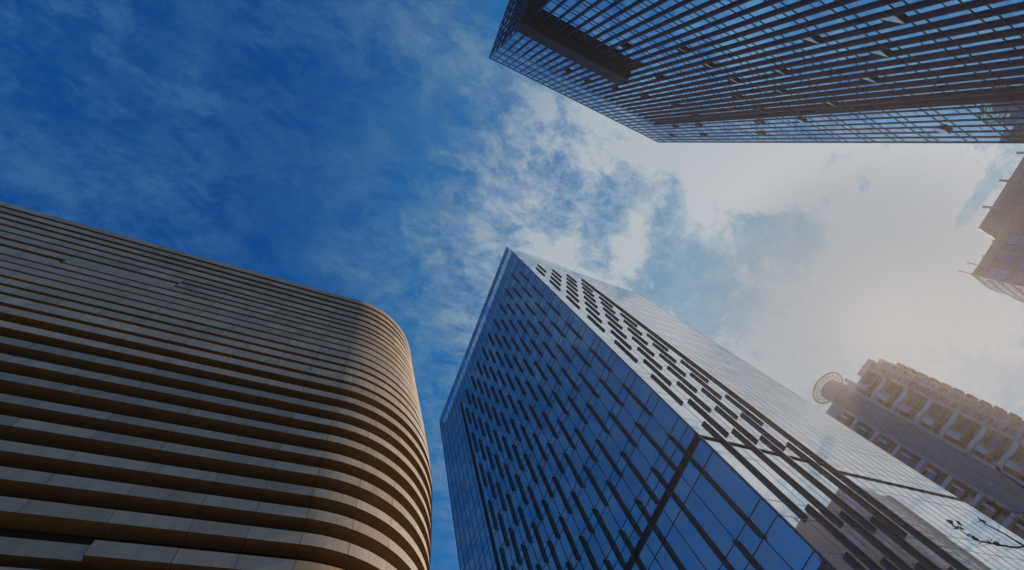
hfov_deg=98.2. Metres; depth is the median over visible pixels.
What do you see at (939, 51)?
window
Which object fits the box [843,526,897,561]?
window
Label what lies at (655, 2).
window
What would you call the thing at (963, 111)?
window
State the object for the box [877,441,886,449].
window
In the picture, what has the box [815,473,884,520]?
window
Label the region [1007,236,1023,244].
window
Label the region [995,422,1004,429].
window
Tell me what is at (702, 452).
window
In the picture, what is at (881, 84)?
window
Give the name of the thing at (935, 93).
window
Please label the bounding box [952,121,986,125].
window
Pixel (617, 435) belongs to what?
window
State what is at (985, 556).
window
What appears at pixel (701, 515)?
window
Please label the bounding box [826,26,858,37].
window
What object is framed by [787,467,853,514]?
window
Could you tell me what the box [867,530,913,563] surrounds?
window
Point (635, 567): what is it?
window
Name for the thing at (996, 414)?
window
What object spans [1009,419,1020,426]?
window
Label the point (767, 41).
window
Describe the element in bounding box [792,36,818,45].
open window
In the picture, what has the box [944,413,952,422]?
window
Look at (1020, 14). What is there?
window
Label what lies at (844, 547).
window
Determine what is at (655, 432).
window
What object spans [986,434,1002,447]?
window
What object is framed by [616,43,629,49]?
open window
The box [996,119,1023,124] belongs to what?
window
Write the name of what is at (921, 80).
window
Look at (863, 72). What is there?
window
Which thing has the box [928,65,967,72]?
window
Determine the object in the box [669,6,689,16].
window
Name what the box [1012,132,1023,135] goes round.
window
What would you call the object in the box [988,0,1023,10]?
window
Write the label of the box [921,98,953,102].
window
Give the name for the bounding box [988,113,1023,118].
window
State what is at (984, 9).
window
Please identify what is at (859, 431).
window
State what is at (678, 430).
window
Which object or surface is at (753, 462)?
window
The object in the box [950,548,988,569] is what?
window
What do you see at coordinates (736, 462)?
window
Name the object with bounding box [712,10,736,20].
window
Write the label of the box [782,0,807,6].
window
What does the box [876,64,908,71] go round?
window
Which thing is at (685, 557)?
window
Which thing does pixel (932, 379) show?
bay window
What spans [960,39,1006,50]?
window
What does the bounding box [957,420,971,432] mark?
window
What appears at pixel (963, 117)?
window
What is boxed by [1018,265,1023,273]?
window
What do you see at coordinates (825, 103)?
open window
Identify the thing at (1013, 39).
window
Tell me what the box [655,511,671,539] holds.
window
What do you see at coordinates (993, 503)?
young tree
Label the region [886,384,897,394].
window
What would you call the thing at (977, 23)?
window
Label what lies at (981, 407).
window
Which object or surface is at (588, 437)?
window
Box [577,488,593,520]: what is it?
window
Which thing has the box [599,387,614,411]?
window
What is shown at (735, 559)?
window
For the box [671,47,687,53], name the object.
open window
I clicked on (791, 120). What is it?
open window
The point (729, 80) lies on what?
open window
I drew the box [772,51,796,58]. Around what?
window
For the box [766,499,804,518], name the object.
window
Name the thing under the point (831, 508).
window
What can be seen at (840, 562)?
window
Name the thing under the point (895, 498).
window
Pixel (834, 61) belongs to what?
window
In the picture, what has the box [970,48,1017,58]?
window
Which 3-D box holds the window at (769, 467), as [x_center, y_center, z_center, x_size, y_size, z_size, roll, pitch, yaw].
[21.665,15.633,34.930,1.795,5.070,0.034,18,-78,-19]
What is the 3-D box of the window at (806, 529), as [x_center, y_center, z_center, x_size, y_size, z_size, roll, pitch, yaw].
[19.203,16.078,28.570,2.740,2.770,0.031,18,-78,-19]
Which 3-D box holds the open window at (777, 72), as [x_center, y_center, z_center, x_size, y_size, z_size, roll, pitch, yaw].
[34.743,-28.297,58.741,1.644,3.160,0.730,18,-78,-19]
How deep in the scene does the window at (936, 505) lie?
42.76 m
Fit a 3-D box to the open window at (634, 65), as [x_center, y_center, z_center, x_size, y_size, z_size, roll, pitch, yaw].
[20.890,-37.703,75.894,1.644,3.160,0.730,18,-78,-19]
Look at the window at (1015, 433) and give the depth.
109.62 m
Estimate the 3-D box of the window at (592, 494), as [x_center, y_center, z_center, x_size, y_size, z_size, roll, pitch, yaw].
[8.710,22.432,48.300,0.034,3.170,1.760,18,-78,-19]
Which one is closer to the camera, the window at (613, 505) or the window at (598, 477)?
the window at (613, 505)
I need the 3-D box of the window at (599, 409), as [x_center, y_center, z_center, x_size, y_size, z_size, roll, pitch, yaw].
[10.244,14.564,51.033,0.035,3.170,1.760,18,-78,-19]
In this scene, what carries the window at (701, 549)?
in the glass office tower at (590, 423)
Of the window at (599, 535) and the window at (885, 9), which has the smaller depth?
the window at (885, 9)
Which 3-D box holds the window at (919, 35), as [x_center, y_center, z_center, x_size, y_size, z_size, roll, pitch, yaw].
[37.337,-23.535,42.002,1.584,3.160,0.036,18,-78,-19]
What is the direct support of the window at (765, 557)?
in the glass office tower at (590, 423)
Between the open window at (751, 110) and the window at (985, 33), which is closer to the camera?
the window at (985, 33)
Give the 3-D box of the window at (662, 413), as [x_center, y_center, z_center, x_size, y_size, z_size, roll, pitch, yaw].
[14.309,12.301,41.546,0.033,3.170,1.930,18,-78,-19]
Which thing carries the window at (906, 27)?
in the finned glass tower at (805, 71)
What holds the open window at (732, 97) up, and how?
in the finned glass tower at (805, 71)
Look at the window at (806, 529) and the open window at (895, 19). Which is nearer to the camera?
the window at (806, 529)
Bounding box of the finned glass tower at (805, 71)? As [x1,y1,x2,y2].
[489,0,1023,142]
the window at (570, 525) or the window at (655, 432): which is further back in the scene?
the window at (570, 525)
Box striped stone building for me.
[0,201,431,569]
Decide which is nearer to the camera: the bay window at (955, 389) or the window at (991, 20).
the window at (991, 20)
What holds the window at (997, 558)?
in the glass office tower at (590, 423)
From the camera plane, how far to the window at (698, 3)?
50.01 m
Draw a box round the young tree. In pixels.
[946,464,1023,547]
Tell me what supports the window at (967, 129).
in the finned glass tower at (805, 71)
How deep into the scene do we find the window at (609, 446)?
47.19 m
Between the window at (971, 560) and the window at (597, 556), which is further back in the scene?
the window at (597, 556)
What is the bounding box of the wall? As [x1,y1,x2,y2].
[837,389,981,485]
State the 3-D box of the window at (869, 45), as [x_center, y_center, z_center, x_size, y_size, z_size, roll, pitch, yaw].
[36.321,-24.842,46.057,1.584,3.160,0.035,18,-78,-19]
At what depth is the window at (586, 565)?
45.86 m
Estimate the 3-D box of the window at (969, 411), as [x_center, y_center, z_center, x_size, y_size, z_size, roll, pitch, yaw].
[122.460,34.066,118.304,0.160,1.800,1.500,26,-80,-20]
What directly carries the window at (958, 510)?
in the glass office tower at (590, 423)
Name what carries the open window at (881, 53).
in the finned glass tower at (805, 71)
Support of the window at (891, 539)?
in the glass office tower at (590, 423)
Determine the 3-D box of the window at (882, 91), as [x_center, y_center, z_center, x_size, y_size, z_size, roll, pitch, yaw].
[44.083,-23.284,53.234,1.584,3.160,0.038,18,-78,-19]
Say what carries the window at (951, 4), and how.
in the finned glass tower at (805, 71)
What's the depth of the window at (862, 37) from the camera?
45.61 m
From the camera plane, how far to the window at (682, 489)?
37.19 m
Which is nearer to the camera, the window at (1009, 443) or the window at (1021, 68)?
the window at (1021, 68)
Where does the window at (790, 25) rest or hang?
in the finned glass tower at (805, 71)
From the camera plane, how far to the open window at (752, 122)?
79.59 m
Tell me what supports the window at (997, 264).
in the grey panel tower at (999, 268)
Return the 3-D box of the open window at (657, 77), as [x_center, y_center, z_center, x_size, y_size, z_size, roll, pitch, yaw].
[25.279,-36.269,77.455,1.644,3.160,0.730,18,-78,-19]
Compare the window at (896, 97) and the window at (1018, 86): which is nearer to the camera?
the window at (1018, 86)
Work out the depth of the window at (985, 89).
45.72 m
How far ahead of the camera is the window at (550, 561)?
51.21 m
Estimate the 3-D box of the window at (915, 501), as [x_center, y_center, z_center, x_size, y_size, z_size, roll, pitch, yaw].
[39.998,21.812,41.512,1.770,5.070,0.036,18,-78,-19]
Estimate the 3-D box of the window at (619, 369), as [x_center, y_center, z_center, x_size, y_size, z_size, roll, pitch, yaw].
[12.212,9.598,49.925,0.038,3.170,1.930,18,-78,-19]
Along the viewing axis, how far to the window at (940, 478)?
118.49 m
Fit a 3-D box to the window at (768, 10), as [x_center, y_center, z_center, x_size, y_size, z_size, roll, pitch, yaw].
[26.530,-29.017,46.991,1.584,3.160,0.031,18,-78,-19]
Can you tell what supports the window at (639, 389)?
in the glass office tower at (590, 423)
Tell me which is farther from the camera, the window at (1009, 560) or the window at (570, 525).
the window at (570, 525)
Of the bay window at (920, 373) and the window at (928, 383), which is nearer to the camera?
the window at (928, 383)
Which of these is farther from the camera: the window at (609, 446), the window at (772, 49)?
the window at (772, 49)
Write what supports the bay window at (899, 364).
in the balcony tower at (958, 443)
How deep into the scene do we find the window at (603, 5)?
65.65 m
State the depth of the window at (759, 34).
52.12 m
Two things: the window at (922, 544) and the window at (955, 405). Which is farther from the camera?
the window at (955, 405)
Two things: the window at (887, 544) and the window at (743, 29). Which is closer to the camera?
the window at (887, 544)
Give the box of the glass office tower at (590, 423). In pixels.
[439,247,1023,569]
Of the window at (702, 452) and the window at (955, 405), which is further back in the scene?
the window at (955, 405)
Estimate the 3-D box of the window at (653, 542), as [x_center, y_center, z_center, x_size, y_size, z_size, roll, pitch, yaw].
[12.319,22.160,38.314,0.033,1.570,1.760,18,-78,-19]
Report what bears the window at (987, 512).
in the balcony tower at (958, 443)
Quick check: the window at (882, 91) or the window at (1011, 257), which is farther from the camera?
the window at (1011, 257)
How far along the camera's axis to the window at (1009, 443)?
110.93 m
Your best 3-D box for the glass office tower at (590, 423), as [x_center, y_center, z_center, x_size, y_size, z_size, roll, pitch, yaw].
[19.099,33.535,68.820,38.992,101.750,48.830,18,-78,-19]
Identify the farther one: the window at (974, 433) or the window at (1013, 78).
the window at (974, 433)
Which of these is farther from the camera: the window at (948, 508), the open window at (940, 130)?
the open window at (940, 130)
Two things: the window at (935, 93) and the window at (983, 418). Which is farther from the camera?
the window at (983, 418)
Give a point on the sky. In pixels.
(377, 153)
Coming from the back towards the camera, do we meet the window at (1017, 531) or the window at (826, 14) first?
the window at (1017, 531)
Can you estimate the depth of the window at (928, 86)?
49.19 m
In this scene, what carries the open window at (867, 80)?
in the finned glass tower at (805, 71)
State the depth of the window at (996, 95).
46.20 m
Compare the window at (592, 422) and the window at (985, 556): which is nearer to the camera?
the window at (985, 556)
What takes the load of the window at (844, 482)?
in the glass office tower at (590, 423)
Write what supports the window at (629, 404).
in the glass office tower at (590, 423)
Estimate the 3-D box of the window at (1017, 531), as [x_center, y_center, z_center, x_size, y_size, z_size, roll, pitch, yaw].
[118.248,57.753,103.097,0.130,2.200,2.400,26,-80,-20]
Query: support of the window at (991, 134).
in the finned glass tower at (805, 71)
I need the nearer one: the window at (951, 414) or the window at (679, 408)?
the window at (679, 408)
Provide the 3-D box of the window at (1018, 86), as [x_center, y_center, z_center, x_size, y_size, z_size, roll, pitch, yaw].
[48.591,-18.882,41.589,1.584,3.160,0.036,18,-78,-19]
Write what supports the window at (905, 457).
in the balcony tower at (958, 443)
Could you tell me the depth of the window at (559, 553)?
50.14 m
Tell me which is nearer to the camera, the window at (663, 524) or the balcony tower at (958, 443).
the window at (663, 524)
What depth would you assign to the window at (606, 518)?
44.07 m
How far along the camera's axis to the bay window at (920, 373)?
130.33 m
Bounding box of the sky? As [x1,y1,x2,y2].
[0,0,1023,569]
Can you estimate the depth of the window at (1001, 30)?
36.54 m
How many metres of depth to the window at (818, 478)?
36.59 m
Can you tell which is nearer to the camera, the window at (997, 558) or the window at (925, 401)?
the window at (997, 558)
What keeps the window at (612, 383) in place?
in the glass office tower at (590, 423)
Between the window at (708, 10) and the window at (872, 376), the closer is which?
the window at (708, 10)
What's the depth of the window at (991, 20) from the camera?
36.02 m
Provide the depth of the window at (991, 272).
131.35 m
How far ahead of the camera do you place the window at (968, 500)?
112.50 m
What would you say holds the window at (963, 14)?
in the finned glass tower at (805, 71)
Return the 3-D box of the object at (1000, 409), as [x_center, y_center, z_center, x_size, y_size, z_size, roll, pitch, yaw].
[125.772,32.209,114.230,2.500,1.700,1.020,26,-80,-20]
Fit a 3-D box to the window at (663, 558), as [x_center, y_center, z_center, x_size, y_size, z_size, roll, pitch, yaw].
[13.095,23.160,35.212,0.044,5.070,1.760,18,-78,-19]
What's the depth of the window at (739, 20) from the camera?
51.08 m
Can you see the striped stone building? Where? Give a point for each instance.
(163, 408)
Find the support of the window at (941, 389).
in the balcony tower at (958, 443)
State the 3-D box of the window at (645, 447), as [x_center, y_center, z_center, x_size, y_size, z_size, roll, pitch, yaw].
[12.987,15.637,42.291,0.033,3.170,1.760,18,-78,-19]
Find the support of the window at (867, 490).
in the glass office tower at (590, 423)
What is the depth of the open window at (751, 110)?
74.17 m
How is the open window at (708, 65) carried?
in the finned glass tower at (805, 71)
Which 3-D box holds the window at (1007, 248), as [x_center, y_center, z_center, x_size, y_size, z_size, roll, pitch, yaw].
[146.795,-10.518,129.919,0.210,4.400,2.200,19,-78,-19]
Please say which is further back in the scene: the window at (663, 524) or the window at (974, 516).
the window at (974, 516)
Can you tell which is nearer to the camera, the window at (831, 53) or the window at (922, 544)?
the window at (922, 544)
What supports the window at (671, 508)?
in the glass office tower at (590, 423)
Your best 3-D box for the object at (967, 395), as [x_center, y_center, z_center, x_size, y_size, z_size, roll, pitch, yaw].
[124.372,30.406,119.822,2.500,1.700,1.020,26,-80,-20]
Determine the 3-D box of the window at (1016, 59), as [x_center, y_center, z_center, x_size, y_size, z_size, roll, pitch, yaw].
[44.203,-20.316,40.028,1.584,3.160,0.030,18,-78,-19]
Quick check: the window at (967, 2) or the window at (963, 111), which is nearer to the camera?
the window at (967, 2)
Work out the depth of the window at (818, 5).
43.53 m
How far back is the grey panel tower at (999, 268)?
132.86 m
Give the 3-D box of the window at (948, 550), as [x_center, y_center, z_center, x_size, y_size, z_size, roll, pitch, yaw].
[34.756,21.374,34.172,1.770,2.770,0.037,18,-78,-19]
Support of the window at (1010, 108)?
in the finned glass tower at (805, 71)
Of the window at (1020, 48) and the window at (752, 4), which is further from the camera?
the window at (752, 4)
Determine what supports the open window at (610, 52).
in the finned glass tower at (805, 71)
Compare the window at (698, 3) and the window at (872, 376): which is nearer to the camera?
the window at (698, 3)
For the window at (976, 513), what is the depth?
45.43 m
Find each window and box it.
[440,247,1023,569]
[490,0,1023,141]
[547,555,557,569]
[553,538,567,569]
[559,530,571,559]
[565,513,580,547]
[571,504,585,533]
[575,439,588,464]
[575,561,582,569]
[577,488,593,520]
[580,551,592,569]
[581,424,596,451]
[583,478,598,507]
[586,533,604,569]
[587,413,601,437]
[590,462,606,493]
[593,398,608,425]
[593,523,610,557]
[596,451,612,479]
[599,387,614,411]
[600,505,619,542]
[603,434,620,464]
[605,49,616,54]
[605,371,621,397]
[607,494,626,528]
[609,422,627,450]
[611,357,629,383]
[614,477,634,513]
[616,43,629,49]
[616,407,634,436]
[621,465,642,498]
[622,394,642,421]
[628,63,639,67]
[629,447,651,482]
[630,376,651,406]
[631,563,638,569]
[636,434,658,466]
[638,543,653,569]
[640,376,672,395]
[644,416,667,450]
[646,530,661,555]
[648,0,662,4]
[652,76,662,80]
[652,399,677,434]
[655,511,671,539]
[655,545,677,569]
[658,0,678,10]
[663,496,679,522]
[664,399,700,421]
[665,525,704,569]
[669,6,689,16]
[670,418,686,443]
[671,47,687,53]
[672,477,690,504]
[674,510,721,569]
[682,461,699,487]
[683,490,733,558]
[690,0,713,7]
[691,440,711,469]
[693,474,744,539]
[697,63,713,68]
[702,2,725,14]
[703,452,759,518]
[706,440,737,455]
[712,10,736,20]
[718,452,787,502]
[722,17,746,27]
[722,78,738,83]
[725,545,748,569]
[726,96,741,99]
[733,24,757,33]
[736,524,761,557]
[738,0,765,10]
[743,31,767,40]
[746,458,804,505]
[748,109,762,112]
[748,499,776,536]
[749,6,776,18]
[749,121,764,125]
[752,539,790,569]
[753,38,776,46]
[756,460,821,508]
[761,14,788,25]
[762,44,787,52]
[764,69,785,75]
[764,516,812,569]
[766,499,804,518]
[767,90,784,94]
[771,21,798,32]
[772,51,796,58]
[778,465,837,511]
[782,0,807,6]
[782,29,809,39]
[783,516,843,554]
[787,118,806,123]
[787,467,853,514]
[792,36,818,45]
[793,1,825,14]
[797,505,822,521]
[802,43,830,52]
[805,10,836,22]
[808,520,861,556]
[809,472,869,517]
[811,50,839,58]
[814,102,835,106]
[815,18,847,29]
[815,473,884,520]
[822,57,848,64]
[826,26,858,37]
[831,64,858,71]
[833,524,880,559]
[836,34,869,44]
[837,478,901,523]
[840,70,867,77]
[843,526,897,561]
[844,0,882,10]
[847,42,879,51]
[849,77,876,83]
[855,5,893,19]
[857,49,888,58]
[857,83,886,88]
[857,428,865,436]
[861,487,926,531]
[866,89,894,94]
[866,374,876,383]
[867,14,903,27]
[867,57,898,65]
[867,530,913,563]
[871,489,940,534]
[875,95,903,100]
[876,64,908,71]
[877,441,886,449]
[877,532,930,566]
[878,23,916,35]
[883,492,952,536]
[885,71,918,78]
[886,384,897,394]
[888,32,926,43]
[894,494,963,538]
[895,78,927,84]
[896,363,907,367]
[899,40,937,50]
[899,455,910,464]
[900,536,946,568]
[904,0,934,6]
[904,85,936,90]
[906,367,918,372]
[907,497,975,540]
[907,537,962,569]
[908,49,947,58]
[908,395,919,405]
[912,92,945,96]
[916,0,962,15]
[917,499,985,541]
[918,372,929,377]
[919,57,957,65]
[919,400,926,409]
[920,128,950,134]
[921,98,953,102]
[924,470,935,480]
[926,381,934,387]
[927,10,974,24]
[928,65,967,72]
[929,377,940,383]
[929,502,993,542]
[931,105,962,108]
[932,407,945,418]
[936,109,971,114]
[936,477,943,485]
[938,20,985,33]
[938,72,976,79]
[938,387,947,392]
[939,396,946,402]
[939,504,1005,544]
[939,546,977,569]
[940,382,952,388]
[943,115,979,120]
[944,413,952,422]
[947,80,986,86]
[949,29,996,41]
[949,506,1019,548]
[950,487,962,497]
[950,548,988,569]
[951,393,961,398]
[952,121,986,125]
[952,402,959,408]
[953,387,965,393]
[956,87,995,93]
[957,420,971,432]
[959,127,994,131]
[959,508,1023,549]
[960,0,980,4]
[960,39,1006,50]
[963,550,998,569]
[964,399,974,405]
[964,495,973,503]
[965,409,973,415]
[966,94,1004,99]
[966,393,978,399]
[967,132,1002,136]
[970,6,992,14]
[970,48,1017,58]
[970,511,1023,543]
[971,426,980,436]
[975,102,1012,106]
[977,553,1007,569]
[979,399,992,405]
[979,405,989,411]
[980,56,1023,66]
[980,106,1020,112]
[980,415,988,422]
[980,506,994,517]
[982,16,1003,24]
[986,268,1008,278]
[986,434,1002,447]
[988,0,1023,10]
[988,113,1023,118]
[989,555,1017,569]
[990,66,1023,73]
[991,260,1013,270]
[993,26,1014,33]
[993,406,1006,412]
[994,412,1005,418]
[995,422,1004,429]
[995,515,1005,524]
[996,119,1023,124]
[997,252,1018,261]
[1000,10,1023,20]
[1000,75,1023,81]
[1001,244,1023,253]
[1001,441,1012,452]
[1001,557,1023,569]
[1004,35,1023,42]
[1004,126,1023,130]
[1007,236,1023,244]
[1008,84,1023,88]
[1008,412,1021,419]
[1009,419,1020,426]
[1010,430,1020,437]
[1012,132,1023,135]
[1012,274,1023,282]
[1013,526,1023,538]
[1014,46,1023,51]
[1017,452,1023,462]
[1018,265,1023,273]
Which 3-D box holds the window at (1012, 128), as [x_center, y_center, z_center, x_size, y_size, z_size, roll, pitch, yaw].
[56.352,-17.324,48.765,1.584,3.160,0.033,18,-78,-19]
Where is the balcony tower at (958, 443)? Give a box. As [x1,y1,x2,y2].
[813,358,1023,538]
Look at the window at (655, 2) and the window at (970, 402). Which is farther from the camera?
the window at (970, 402)
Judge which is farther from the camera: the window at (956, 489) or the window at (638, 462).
the window at (956, 489)
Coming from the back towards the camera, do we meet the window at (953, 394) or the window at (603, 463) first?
the window at (953, 394)
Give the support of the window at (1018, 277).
in the grey panel tower at (999, 268)
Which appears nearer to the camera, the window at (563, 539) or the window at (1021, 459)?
the window at (563, 539)
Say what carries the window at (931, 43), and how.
in the finned glass tower at (805, 71)
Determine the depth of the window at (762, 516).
30.31 m
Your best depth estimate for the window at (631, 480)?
43.01 m
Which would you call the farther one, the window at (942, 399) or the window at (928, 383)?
the window at (928, 383)
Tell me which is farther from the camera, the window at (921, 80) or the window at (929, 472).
the window at (929, 472)
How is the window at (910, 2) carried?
in the finned glass tower at (805, 71)
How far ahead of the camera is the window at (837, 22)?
44.53 m
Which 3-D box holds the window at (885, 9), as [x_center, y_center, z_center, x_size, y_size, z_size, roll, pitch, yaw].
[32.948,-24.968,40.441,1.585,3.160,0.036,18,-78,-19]
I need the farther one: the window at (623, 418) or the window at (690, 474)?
the window at (623, 418)
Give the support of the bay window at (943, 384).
in the balcony tower at (958, 443)
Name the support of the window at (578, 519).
in the glass office tower at (590, 423)
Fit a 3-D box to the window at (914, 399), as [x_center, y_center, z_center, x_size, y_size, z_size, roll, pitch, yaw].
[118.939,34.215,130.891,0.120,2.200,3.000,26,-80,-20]
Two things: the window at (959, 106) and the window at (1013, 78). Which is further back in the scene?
the window at (959, 106)
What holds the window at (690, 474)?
in the glass office tower at (590, 423)
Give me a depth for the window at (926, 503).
42.45 m
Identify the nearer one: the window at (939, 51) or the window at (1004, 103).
the window at (939, 51)
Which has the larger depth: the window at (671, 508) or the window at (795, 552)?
the window at (671, 508)
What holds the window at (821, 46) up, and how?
in the finned glass tower at (805, 71)
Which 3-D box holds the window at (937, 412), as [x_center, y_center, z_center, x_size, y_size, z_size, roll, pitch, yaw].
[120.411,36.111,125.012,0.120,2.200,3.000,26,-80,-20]
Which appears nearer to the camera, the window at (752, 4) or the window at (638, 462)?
the window at (638, 462)
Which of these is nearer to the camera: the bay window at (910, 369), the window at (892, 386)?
the bay window at (910, 369)
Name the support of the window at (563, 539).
in the glass office tower at (590, 423)
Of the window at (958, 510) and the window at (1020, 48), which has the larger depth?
the window at (958, 510)
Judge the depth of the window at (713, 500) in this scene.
33.55 m
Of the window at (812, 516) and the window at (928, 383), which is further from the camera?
the window at (928, 383)
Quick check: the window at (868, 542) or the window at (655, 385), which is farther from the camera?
the window at (655, 385)
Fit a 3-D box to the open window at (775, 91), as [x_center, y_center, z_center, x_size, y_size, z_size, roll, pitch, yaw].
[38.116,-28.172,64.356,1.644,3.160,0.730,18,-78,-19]
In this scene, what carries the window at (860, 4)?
in the finned glass tower at (805, 71)
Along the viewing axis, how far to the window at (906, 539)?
32.28 m
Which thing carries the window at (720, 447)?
in the glass office tower at (590, 423)
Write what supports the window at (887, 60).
in the finned glass tower at (805, 71)
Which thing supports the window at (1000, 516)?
in the balcony tower at (958, 443)
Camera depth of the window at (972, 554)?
35.77 m
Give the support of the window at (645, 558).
in the glass office tower at (590, 423)
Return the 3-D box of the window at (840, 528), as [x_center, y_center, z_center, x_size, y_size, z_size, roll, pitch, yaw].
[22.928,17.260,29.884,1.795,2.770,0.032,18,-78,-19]
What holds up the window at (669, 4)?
in the finned glass tower at (805, 71)
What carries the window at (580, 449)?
in the glass office tower at (590, 423)
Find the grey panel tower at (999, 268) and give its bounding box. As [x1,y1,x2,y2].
[957,151,1023,301]
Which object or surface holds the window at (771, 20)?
in the finned glass tower at (805, 71)
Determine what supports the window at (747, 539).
in the glass office tower at (590, 423)
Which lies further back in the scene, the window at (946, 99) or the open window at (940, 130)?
the open window at (940, 130)
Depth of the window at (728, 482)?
33.11 m
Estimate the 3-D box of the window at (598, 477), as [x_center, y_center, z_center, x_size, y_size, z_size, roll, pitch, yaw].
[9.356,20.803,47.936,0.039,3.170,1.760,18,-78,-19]
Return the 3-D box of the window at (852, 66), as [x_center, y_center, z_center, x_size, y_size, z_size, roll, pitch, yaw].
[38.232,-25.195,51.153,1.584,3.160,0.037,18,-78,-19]
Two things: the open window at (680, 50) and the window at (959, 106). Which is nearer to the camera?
the window at (959, 106)
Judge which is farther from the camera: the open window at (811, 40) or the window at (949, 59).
the open window at (811, 40)
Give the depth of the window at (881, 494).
39.59 m
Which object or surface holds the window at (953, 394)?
in the balcony tower at (958, 443)
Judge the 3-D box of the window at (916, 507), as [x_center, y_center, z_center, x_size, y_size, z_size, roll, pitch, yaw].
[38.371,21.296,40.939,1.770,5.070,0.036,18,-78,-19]
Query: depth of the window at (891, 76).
48.23 m
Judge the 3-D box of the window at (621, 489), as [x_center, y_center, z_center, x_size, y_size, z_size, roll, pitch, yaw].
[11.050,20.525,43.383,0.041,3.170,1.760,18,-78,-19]
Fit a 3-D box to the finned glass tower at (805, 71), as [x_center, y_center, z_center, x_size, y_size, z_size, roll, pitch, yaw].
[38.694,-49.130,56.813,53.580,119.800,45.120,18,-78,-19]
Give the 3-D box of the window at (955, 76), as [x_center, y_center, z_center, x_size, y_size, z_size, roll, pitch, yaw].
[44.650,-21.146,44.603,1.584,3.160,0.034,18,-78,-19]
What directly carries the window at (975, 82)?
in the finned glass tower at (805, 71)

